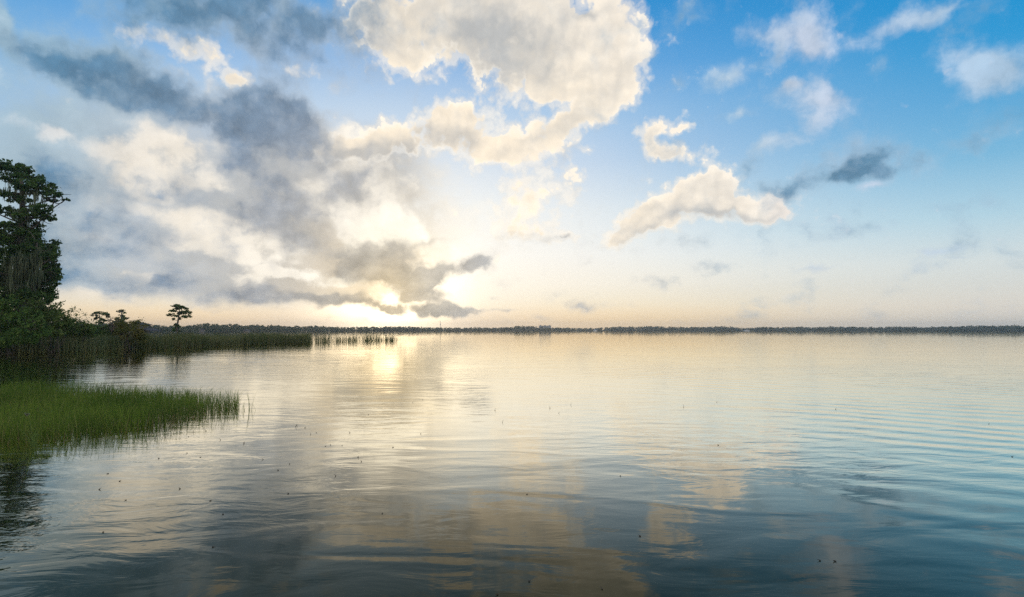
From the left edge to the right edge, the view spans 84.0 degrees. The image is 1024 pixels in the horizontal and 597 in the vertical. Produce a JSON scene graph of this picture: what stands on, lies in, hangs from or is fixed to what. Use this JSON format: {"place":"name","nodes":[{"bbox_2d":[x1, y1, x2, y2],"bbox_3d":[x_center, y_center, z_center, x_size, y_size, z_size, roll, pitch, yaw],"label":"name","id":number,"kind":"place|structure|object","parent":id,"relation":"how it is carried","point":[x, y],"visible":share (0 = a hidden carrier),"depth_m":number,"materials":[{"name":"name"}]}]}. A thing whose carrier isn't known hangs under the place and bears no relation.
{"place":"outdoors","nodes":[
{"label":"outdoors","id":0,"kind":"place"},
{"bbox_2d":[0,331,1023,596],"bbox_3d":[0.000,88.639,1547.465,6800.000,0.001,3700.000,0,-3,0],"label":"lake water","id":1,"kind":"structure","parent":0,"point":[780,463],"depth_m":10.08,"materials":[{"name":"liquid"}]},
{"bbox_2d":[19,413,40,446],"bbox_3d":[-10.263,2.848,12.204,0.751,0.790,0.319,-2,-4,34],"label":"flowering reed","id":2,"kind":"object","parent":1,"relation":"in","point":[33,442],"visible":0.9,"depth_m":12.26,"materials":[{"name":"green plant"}]},
{"bbox_2d":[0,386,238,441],"bbox_3d":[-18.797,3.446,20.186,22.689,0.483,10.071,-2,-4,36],"label":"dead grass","id":3,"kind":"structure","parent":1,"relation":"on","point":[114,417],"depth_m":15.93,"materials":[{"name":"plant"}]},
{"bbox_2d":[0,378,244,443],"bbox_3d":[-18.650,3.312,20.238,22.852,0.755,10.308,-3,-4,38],"label":"marsh grass","id":4,"kind":"structure","parent":1,"relation":"in","point":[54,422],"depth_m":16.31,"materials":[{"name":"green plant"}]},
{"bbox_2d":[135,331,313,348],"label":"reed belt","id":5,"kind":"object","parent":1,"relation":"in","point":[169,340],"visible":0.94,"depth_m":94.39,"materials":[{"name":"green plant"}]},
{"bbox_2d":[309,332,394,341],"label":"bulrushes","id":6,"kind":"object","parent":1,"relation":"in","point":[355,338],"visible":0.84,"depth_m":129.59,"materials":[{"name":"green plant"}]},
{"bbox_2d":[0,0,1023,329],"label":"sky","id":7,"kind":"structure","parent":0,"point":[575,164],"materials":[{"name":"blue"}]},
{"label":"shore bank","id":8,"kind":"structure","parent":0,"visible":0},
{"bbox_2d":[0,289,53,352],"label":"shrub","id":9,"kind":"object","parent":8,"relation":"on","point":[16,329],"visible":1,"depth_m":60.79,"materials":[{"name":"green plant"}]},
{"bbox_2d":[0,227,62,336],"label":"moss tree","id":10,"kind":"object","parent":8,"relation":"on","point":[31,263],"visible":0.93,"depth_m":66.31,"materials":[{"name":"green plant"}]},
{"bbox_2d":[0,232,66,338],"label":"broadleaf tree","id":11,"kind":"object","parent":8,"relation":"on","point":[59,283],"visible":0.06,"depth_m":84.22,"materials":[{"name":"green plant"}]},
{"bbox_2d":[0,158,70,335],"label":"cypress tree","id":12,"kind":"object","parent":8,"relation":"on","point":[19,175],"visible":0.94,"depth_m":70.07,"materials":[{"name":"green plant"}]},
{"bbox_2d":[0,293,80,351],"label":"shrub","id":13,"kind":"object","parent":8,"relation":"on","point":[58,326],"visible":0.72,"depth_m":64.68,"materials":[{"name":"green plant"}]},
{"bbox_2d":[49,312,101,344],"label":"shrub","id":14,"kind":"object","parent":8,"relation":"on","point":[87,329],"visible":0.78,"depth_m":69.46,"materials":[{"name":"green plant"}]},
{"bbox_2d":[0,332,153,352],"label":"bank reeds","id":15,"kind":"object","parent":8,"relation":"on","point":[109,342],"visible":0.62,"depth_m":69.50,"materials":[{"name":"green plant"}]},
{"bbox_2d":[70,323,120,338],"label":"shrub","id":16,"kind":"object","parent":8,"relation":"on","point":[102,331],"visible":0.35,"depth_m":77.96,"materials":[{"name":"green plant"}]},
{"bbox_2d":[91,311,110,324],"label":"cypress tree","id":17,"kind":"object","parent":8,"relation":"on","point":[106,314],"visible":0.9,"depth_m":164.85,"materials":[{"name":"green plant"}]},
{"bbox_2d":[98,316,131,337],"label":"shrub","id":18,"kind":"object","parent":8,"relation":"on","point":[112,325],"visible":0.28,"depth_m":78.54,"materials":[{"name":"green plant"}]},
{"bbox_2d":[113,309,128,336],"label":"cypress tree","id":19,"kind":"object","parent":8,"relation":"on","point":[122,315],"visible":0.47,"depth_m":164.97,"materials":[{"name":"green plant"}]},
{"bbox_2d":[112,317,149,348],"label":"shrub","id":20,"kind":"object","parent":8,"relation":"on","point":[125,328],"visible":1,"depth_m":75.18,"materials":[{"name":"green plant"}]},
{"bbox_2d":[129,322,161,334],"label":"cottage","id":21,"kind":"structure","parent":8,"relation":"on","point":[148,329],"depth_m":197.58,"materials":[{"name":"grey glass"}]},
{"bbox_2d":[166,304,193,334],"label":"cypress tree","id":22,"kind":"object","parent":8,"relation":"on","point":[179,313],"visible":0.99,"depth_m":149.62,"materials":[{"name":"green plant"}]},
{"bbox_3d":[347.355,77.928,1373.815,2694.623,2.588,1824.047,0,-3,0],"label":"far shore","id":23,"kind":"structure","parent":0,"visible":0},
{"bbox_2d":[2,323,389,331],"bbox_3d":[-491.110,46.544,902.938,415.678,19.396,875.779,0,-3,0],"label":"treeline","id":24,"kind":"object","parent":23,"relation":"on","point":[231,328],"visible":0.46,"depth_m":854.23,"materials":[{"name":"green plant"}]},
{"bbox_2d":[383,325,1023,330],"bbox_3d":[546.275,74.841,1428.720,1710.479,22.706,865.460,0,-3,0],"label":"treeline","id":25,"kind":"object","parent":23,"relation":"on","point":[840,328],"visible":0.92,"depth_m":1641.04,"materials":[{"name":"green plant"}]}
]}

